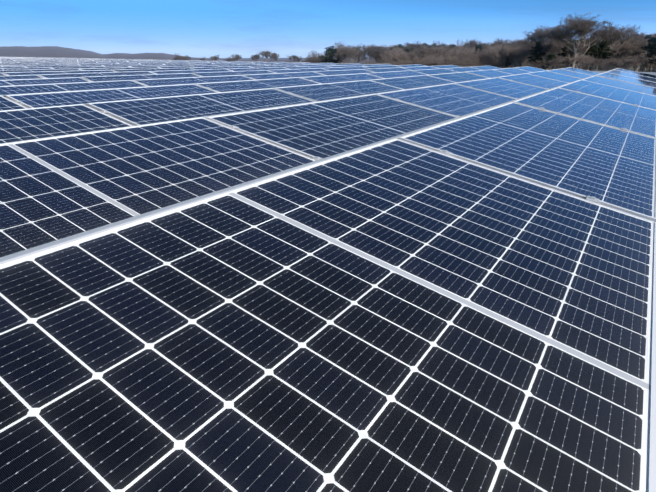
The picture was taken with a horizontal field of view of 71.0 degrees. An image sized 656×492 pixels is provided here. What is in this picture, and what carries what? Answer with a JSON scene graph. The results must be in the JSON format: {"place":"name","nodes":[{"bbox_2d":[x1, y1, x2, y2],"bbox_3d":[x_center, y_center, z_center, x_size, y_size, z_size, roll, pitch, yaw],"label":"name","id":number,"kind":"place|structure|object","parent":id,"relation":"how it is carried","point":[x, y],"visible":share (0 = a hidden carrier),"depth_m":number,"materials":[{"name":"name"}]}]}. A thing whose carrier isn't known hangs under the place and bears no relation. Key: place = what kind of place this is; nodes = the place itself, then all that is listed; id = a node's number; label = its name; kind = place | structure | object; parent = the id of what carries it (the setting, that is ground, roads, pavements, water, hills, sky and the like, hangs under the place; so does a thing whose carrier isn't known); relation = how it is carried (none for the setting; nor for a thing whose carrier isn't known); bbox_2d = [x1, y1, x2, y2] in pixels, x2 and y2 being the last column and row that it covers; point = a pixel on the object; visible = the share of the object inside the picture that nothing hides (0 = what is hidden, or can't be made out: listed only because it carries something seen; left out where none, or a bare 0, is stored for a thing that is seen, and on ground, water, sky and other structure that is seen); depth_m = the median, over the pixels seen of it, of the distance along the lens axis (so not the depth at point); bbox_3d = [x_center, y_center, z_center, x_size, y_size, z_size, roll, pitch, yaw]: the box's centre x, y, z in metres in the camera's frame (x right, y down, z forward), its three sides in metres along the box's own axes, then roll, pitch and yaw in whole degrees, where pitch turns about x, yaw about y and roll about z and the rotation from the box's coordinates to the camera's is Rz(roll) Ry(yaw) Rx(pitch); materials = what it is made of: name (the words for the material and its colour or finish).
{"place":"outdoors","nodes":[
{"label":"outdoors","id":0,"kind":"place"},
{"bbox_2d":[0,46,655,71],"bbox_3d":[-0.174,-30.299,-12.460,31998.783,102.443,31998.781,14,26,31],"label":"ground","id":1,"kind":"structure","parent":0,"point":[42,51],"depth_m":2646.57,"materials":[{"name":"brown soil"}]},
{"bbox_2d":[173,53,182,59],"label":"bare tree","id":2,"kind":"object","parent":1,"relation":"on","point":[177,56],"visible":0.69,"depth_m":627.83,"materials":[{"name":"brown plant"}]},
{"bbox_2d":[179,56,191,59],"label":"bush","id":3,"kind":"object","parent":1,"relation":"on","point":[184,58],"visible":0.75,"depth_m":603.41,"materials":[{"name":"brown plant"}]},
{"bbox_2d":[211,54,218,60],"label":"bare tree","id":4,"kind":"object","parent":1,"relation":"on","point":[214,58],"visible":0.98,"depth_m":706.26,"materials":[{"name":"brown plant"}]},
{"bbox_2d":[224,57,236,60],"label":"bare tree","id":5,"kind":"object","parent":1,"relation":"on","point":[231,58],"visible":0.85,"depth_m":584.03,"materials":[{"name":"brown plant"}]},
{"bbox_2d":[229,53,241,59],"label":"bare tree","id":6,"kind":"object","parent":1,"relation":"on","point":[236,57],"visible":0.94,"depth_m":668.20,"materials":[{"name":"brown plant"}]},
{"bbox_2d":[250,53,262,61],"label":"bare tree","id":7,"kind":"object","parent":1,"relation":"on","point":[255,57],"visible":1,"depth_m":683.04,"materials":[{"name":"brown plant"}]},
{"bbox_2d":[259,51,270,61],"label":"bare tree","id":8,"kind":"object","parent":1,"relation":"on","point":[265,54],"visible":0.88,"depth_m":717.01,"materials":[{"name":"brown plant"}]},
{"bbox_2d":[267,53,278,61],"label":"bare tree","id":9,"kind":"object","parent":1,"relation":"on","point":[273,55],"visible":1,"depth_m":576.09,"materials":[{"name":"brown plant"}]},
{"bbox_2d":[287,55,302,62],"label":"bare tree","id":10,"kind":"object","parent":1,"relation":"on","point":[293,57],"visible":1,"depth_m":579.83,"materials":[{"name":"brown plant"}]},
{"bbox_2d":[301,52,322,62],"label":"bush","id":11,"kind":"object","parent":1,"relation":"on","point":[310,59],"visible":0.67,"depth_m":293.24,"materials":[{"name":"brown plant"}]},
{"bbox_2d":[311,51,333,62],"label":"bare tree","id":12,"kind":"object","parent":1,"relation":"on","point":[319,55],"visible":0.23,"depth_m":306.63,"materials":[{"name":"brown plant"}]},
{"bbox_2d":[320,46,343,63],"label":"pine tree","id":13,"kind":"object","parent":1,"relation":"on","point":[330,52],"visible":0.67,"depth_m":291.40,"materials":[{"name":"green plant"}]},
{"bbox_2d":[321,44,345,63],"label":"bare tree","id":14,"kind":"object","parent":1,"relation":"on","point":[336,54],"visible":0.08,"depth_m":320.71,"materials":[{"name":"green plant"}]},
{"bbox_2d":[333,42,362,63],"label":"bare tree","id":15,"kind":"object","parent":1,"relation":"on","point":[347,52],"visible":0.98,"depth_m":283.98,"materials":[{"name":"brown plant"}]},
{"bbox_2d":[346,43,372,62],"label":"bare tree","id":16,"kind":"object","parent":1,"relation":"on","point":[358,47],"visible":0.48,"depth_m":317.93,"materials":[{"name":"brown plant"}]},
{"bbox_2d":[355,44,386,63],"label":"bare tree","id":17,"kind":"object","parent":1,"relation":"on","point":[372,47],"visible":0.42,"depth_m":318.78,"materials":[{"name":"brown plant"}]},
{"bbox_2d":[362,45,389,63],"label":"bare tree","id":18,"kind":"object","parent":1,"relation":"on","point":[375,54],"visible":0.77,"depth_m":299.85,"materials":[{"name":"brown plant"}]},
{"bbox_2d":[380,47,394,59],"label":"dry tree","id":19,"kind":"object","parent":1,"relation":"on","point":[386,53],"visible":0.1,"depth_m":275.50,"materials":[{"name":"brown plant"}]},
{"bbox_2d":[380,50,406,63],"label":"bare tree","id":20,"kind":"object","parent":1,"relation":"on","point":[386,59],"visible":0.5,"depth_m":199.63,"materials":[{"name":"brown plant"}]},
{"bbox_2d":[390,49,410,62],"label":"bare tree","id":21,"kind":"object","parent":1,"relation":"on","point":[399,55],"visible":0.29,"depth_m":200.54,"materials":[{"name":"brown plant"}]},
{"bbox_2d":[389,55,415,64],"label":"bush","id":22,"kind":"object","parent":1,"relation":"on","point":[404,59],"visible":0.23,"depth_m":197.21,"materials":[{"name":"brown plant"}]},
{"bbox_2d":[390,57,415,64],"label":"bush","id":23,"kind":"object","parent":1,"relation":"on","point":[410,62],"visible":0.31,"depth_m":190.85,"materials":[{"name":"brown plant"}]},
{"bbox_2d":[389,47,416,59],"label":"bare tree","id":24,"kind":"object","parent":1,"relation":"on","point":[398,51],"visible":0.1,"depth_m":250.21,"materials":[{"name":"brown plant"}]},
{"bbox_2d":[397,42,424,54],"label":"bare tree","id":25,"kind":"object","parent":1,"relation":"on","point":[413,45],"visible":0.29,"depth_m":268.10,"materials":[{"name":"brown plant"}]},
{"bbox_2d":[404,47,424,64],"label":"bare tree","id":26,"kind":"object","parent":1,"relation":"on","point":[414,57],"visible":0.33,"depth_m":196.79,"materials":[{"name":"brown plant"}]},
{"bbox_2d":[413,54,446,65],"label":"bush","id":27,"kind":"object","parent":1,"relation":"on","point":[426,61],"visible":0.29,"depth_m":180.72,"materials":[{"name":"brown plant"}]},
{"bbox_2d":[413,54,452,64],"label":"bush","id":28,"kind":"object","parent":1,"relation":"on","point":[428,57],"visible":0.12,"depth_m":192.43,"materials":[{"name":"brown plant"}]},
{"bbox_2d":[413,44,459,64],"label":"dry tree","id":29,"kind":"object","parent":1,"relation":"on","point":[427,51],"visible":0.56,"depth_m":195.84,"materials":[{"name":"brown plant"}]},
{"bbox_2d":[434,46,452,57],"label":"bare tree","id":30,"kind":"object","parent":1,"relation":"on","point":[444,54],"visible":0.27,"depth_m":204.66,"materials":[{"name":"brown plant"}]},
{"bbox_2d":[433,41,456,49],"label":"bare tree","id":31,"kind":"object","parent":1,"relation":"on","point":[450,47],"visible":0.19,"depth_m":257.57,"materials":[{"name":"brown plant"}]},
{"bbox_2d":[433,55,460,65],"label":"bush","id":32,"kind":"object","parent":1,"relation":"on","point":[443,61],"visible":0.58,"depth_m":171.17,"materials":[{"name":"brown plant"}]},
{"bbox_2d":[426,56,475,66],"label":"bush","id":33,"kind":"object","parent":1,"relation":"on","point":[432,60],"visible":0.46,"depth_m":171.14,"materials":[{"name":"brown plant"}]},
{"bbox_2d":[448,44,468,59],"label":"bare tree","id":34,"kind":"object","parent":1,"relation":"on","point":[454,51],"visible":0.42,"depth_m":207.86,"materials":[{"name":"brown plant"}]},
{"bbox_2d":[449,46,479,64],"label":"bare tree","id":35,"kind":"object","parent":1,"relation":"on","point":[469,53],"visible":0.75,"depth_m":193.41,"materials":[{"name":"brown plant"}]},
{"bbox_2d":[456,58,482,66],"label":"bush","id":36,"kind":"object","parent":1,"relation":"on","point":[466,63],"visible":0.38,"depth_m":183.34,"materials":[{"name":"brown plant"}]},
{"bbox_2d":[457,39,489,49],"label":"bare tree","id":37,"kind":"object","parent":1,"relation":"on","point":[473,43],"visible":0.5,"depth_m":246.11,"materials":[{"name":"brown plant"}]},
{"bbox_2d":[459,54,488,65],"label":"bush","id":38,"kind":"object","parent":1,"relation":"on","point":[484,62],"visible":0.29,"depth_m":194.19,"materials":[{"name":"brown plant"}]},
{"bbox_2d":[470,44,487,66],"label":"pine tree","id":39,"kind":"object","parent":1,"relation":"on","point":[480,47],"visible":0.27,"depth_m":209.19,"materials":[{"name":"green plant"}]},
{"bbox_2d":[476,46,497,65],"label":"bare tree","id":40,"kind":"object","parent":1,"relation":"on","point":[486,55],"visible":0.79,"depth_m":193.32,"materials":[{"name":"brown plant"}]},
{"bbox_2d":[481,44,493,52],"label":"dry tree","id":41,"kind":"object","parent":1,"relation":"on","point":[487,47],"visible":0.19,"depth_m":222.19,"materials":[{"name":"brown plant"}]},
{"bbox_2d":[475,54,502,65],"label":"bush","id":42,"kind":"object","parent":1,"relation":"on","point":[492,59],"visible":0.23,"depth_m":200.66,"materials":[{"name":"brown plant"}]},
{"bbox_2d":[479,43,513,65],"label":"bare tree","id":43,"kind":"object","parent":1,"relation":"on","point":[497,48],"visible":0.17,"depth_m":201.04,"materials":[{"name":"brown plant"}]},
{"bbox_2d":[489,39,511,48],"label":"bare tree","id":44,"kind":"object","parent":1,"relation":"on","point":[500,42],"visible":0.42,"depth_m":230.51,"materials":[{"name":"brown plant"}]},
{"bbox_2d":[489,45,512,67],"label":"bare tree","id":45,"kind":"object","parent":1,"relation":"on","point":[500,52],"visible":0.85,"depth_m":188.62,"materials":[{"name":"brown plant"}]},
{"bbox_2d":[500,57,523,67],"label":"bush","id":46,"kind":"object","parent":1,"relation":"on","point":[507,63],"visible":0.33,"depth_m":201.92,"materials":[{"name":"green plant"}]},
{"bbox_2d":[501,45,529,67],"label":"dry tree","id":47,"kind":"object","parent":1,"relation":"on","point":[515,53],"visible":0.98,"depth_m":185.77,"materials":[{"name":"brown plant"}]},
{"bbox_2d":[506,38,534,66],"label":"bare tree","id":48,"kind":"object","parent":1,"relation":"on","point":[517,42],"visible":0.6,"depth_m":220.30,"materials":[{"name":"brown plant"}]},
{"bbox_2d":[514,45,530,66],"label":"bare tree","id":49,"kind":"object","parent":1,"relation":"on","point":[523,51],"visible":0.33,"depth_m":192.20,"materials":[{"name":"brown plant"}]},
{"bbox_2d":[514,43,535,66],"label":"dry tree","id":50,"kind":"object","parent":1,"relation":"on","point":[527,49],"visible":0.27,"depth_m":199.71,"materials":[{"name":"brown plant"}]},
{"bbox_2d":[525,42,546,67],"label":"pine tree","id":51,"kind":"object","parent":1,"relation":"on","point":[537,50],"visible":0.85,"depth_m":186.88,"materials":[{"name":"green plant"}]},
{"bbox_2d":[535,57,547,68],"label":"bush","id":52,"kind":"object","parent":1,"relation":"on","point":[538,63],"visible":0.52,"depth_m":180.32,"materials":[{"name":"brown plant"}]},
{"bbox_2d":[524,25,569,63],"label":"bare tree","id":53,"kind":"object","parent":1,"relation":"on","point":[536,35],"visible":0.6,"depth_m":195.41,"materials":[{"name":"brown plant"}]},
{"bbox_2d":[540,41,556,68],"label":"bare tree","id":54,"kind":"object","parent":1,"relation":"on","point":[549,48],"visible":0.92,"depth_m":185.31,"materials":[{"name":"brown plant"}]},
{"bbox_2d":[539,54,562,69],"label":"pine tree","id":55,"kind":"object","parent":1,"relation":"on","point":[551,56],"visible":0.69,"depth_m":172.52,"materials":[{"name":"green plant"}]},
{"bbox_2d":[543,43,565,58],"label":"bare tree","id":56,"kind":"object","parent":1,"relation":"on","point":[558,49],"visible":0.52,"depth_m":194.22,"materials":[{"name":"brown plant"}]},
{"bbox_2d":[544,56,566,69],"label":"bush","id":57,"kind":"object","parent":1,"relation":"on","point":[556,62],"visible":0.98,"depth_m":167.82,"materials":[{"name":"brown plant"}]},
{"bbox_2d":[557,40,577,67],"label":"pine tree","id":58,"kind":"object","parent":1,"relation":"on","point":[564,54],"visible":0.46,"depth_m":188.46,"materials":[{"name":"green plant"}]},
{"bbox_2d":[552,35,587,68],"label":"bare tree","id":59,"kind":"object","parent":1,"relation":"on","point":[566,42],"visible":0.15,"depth_m":206.35,"materials":[{"name":"brown plant"}]},
{"bbox_2d":[565,42,587,62],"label":"bare tree","id":60,"kind":"object","parent":1,"relation":"on","point":[583,50],"visible":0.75,"depth_m":178.56,"materials":[{"name":"brown plant"}]},
{"bbox_2d":[560,53,593,68],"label":"bare tree","id":61,"kind":"object","parent":1,"relation":"on","point":[585,58],"visible":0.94,"depth_m":167.07,"materials":[{"name":"brown plant"}]},
{"bbox_2d":[542,13,621,67],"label":"bare tree","id":62,"kind":"object","parent":1,"relation":"on","point":[581,28],"visible":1,"depth_m":171.40,"materials":[{"name":"brown plant"}]},
{"bbox_2d":[580,41,601,70],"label":"pine tree","id":63,"kind":"object","parent":1,"relation":"on","point":[594,49],"visible":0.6,"depth_m":177.96,"materials":[{"name":"green plant"}]},
{"bbox_2d":[582,55,606,70],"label":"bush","id":64,"kind":"object","parent":1,"relation":"on","point":[596,61],"visible":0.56,"depth_m":174.99,"materials":[{"name":"brown plant"}]},
{"bbox_2d":[594,40,612,69],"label":"pine tree","id":65,"kind":"object","parent":1,"relation":"on","point":[603,50],"visible":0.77,"depth_m":178.15,"materials":[{"name":"green plant"}]},
{"bbox_2d":[583,29,625,70],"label":"bare tree","id":66,"kind":"object","parent":1,"relation":"on","point":[595,40],"visible":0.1,"depth_m":205.06,"materials":[{"name":"brown plant"}]},
{"bbox_2d":[597,42,620,70],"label":"bare tree","id":67,"kind":"object","parent":1,"relation":"on","point":[606,54],"visible":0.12,"depth_m":186.58,"materials":[{"name":"brown plant"}]},
{"bbox_2d":[599,58,627,70],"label":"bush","id":68,"kind":"object","parent":1,"relation":"on","point":[608,68],"visible":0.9,"depth_m":163.38,"materials":[{"name":"brown plant"}]},
{"bbox_2d":[593,23,642,66],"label":"bare tree","id":69,"kind":"object","parent":1,"relation":"on","point":[620,34],"visible":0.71,"depth_m":178.86,"materials":[{"name":"brown plant"}]},
{"bbox_2d":[609,42,630,58],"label":"pine tree","id":70,"kind":"object","parent":1,"relation":"on","point":[620,50],"visible":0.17,"depth_m":190.05,"materials":[{"name":"green plant"}]},
{"bbox_2d":[593,71,655,74],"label":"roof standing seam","id":71,"kind":"object","parent":1,"relation":"on","point":[652,73],"depth_m":17.68,"materials":[{"name":"metal"}]},
{"bbox_2d":[0,57,647,261],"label":"array racking","id":72,"kind":"object","parent":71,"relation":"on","point":[316,158],"visible":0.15,"depth_m":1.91,"materials":[{"name":"metal"}]},
{"bbox_2d":[0,57,655,491],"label":"solar array","id":73,"kind":"object","parent":72,"relation":"on","point":[418,311],"visible":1,"depth_m":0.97,"materials":[{"name":"silicon"},{"name":"glass"},{"name":"aluminium"}]},
{"bbox_2d":[610,39,642,67],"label":"dry tree","id":74,"kind":"object","parent":1,"relation":"on","point":[628,48],"visible":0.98,"depth_m":172.71,"materials":[{"name":"brown plant"}]},
{"bbox_2d":[613,57,639,68],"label":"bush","id":75,"kind":"object","parent":1,"relation":"on","point":[629,63],"visible":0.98,"depth_m":159.61,"materials":[{"name":"brown plant"}]},
{"bbox_2d":[618,36,652,71],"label":"bare tree","id":76,"kind":"object","parent":1,"relation":"on","point":[644,44],"visible":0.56,"depth_m":177.20,"materials":[{"name":"brown plant"}]},
{"bbox_2d":[620,27,652,69],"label":"bare tree","id":77,"kind":"object","parent":1,"relation":"on","point":[636,37],"visible":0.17,"depth_m":184.49,"materials":[{"name":"brown plant"}]},
{"bbox_2d":[628,54,646,70],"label":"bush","id":78,"kind":"object","parent":1,"relation":"on","point":[639,63],"visible":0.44,"depth_m":178.22,"materials":[{"name":"brown plant"}]},
{"bbox_2d":[632,35,651,71],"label":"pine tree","id":79,"kind":"object","parent":1,"relation":"on","point":[647,37],"visible":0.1,"depth_m":183.61,"materials":[{"name":"green plant"}]},
{"bbox_2d":[635,53,655,71],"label":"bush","id":80,"kind":"object","parent":1,"relation":"on","point":[644,60],"visible":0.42,"depth_m":167.31,"materials":[{"name":"brown plant"}]},
{"bbox_2d":[641,37,655,71],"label":"pine tree","id":81,"kind":"object","parent":1,"relation":"on","point":[652,40],"visible":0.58,"depth_m":165.01,"materials":[{"name":"green plant"}]},
{"bbox_2d":[642,52,655,69],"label":"bare tree","id":82,"kind":"object","parent":1,"relation":"on","point":[649,60],"visible":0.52,"depth_m":164.85,"materials":[{"name":"brown plant"}]},
{"bbox_2d":[648,44,655,63],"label":"pine tree","id":83,"kind":"object","parent":1,"relation":"on","point":[653,48],"visible":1,"depth_m":145.61,"materials":[{"name":"green plant"}]},
{"bbox_2d":[0,0,655,57],"label":"sky","id":84,"kind":"structure","parent":0,"point":[191,28],"materials":[{"name":"blue"}]},
{"bbox_2d":[609,57,635,68],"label":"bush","id":85,"kind":"object","parent":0,"point":[621,60],"visible":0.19,"depth_m":170.85,"materials":[{"name":"brown plant"}]}
]}

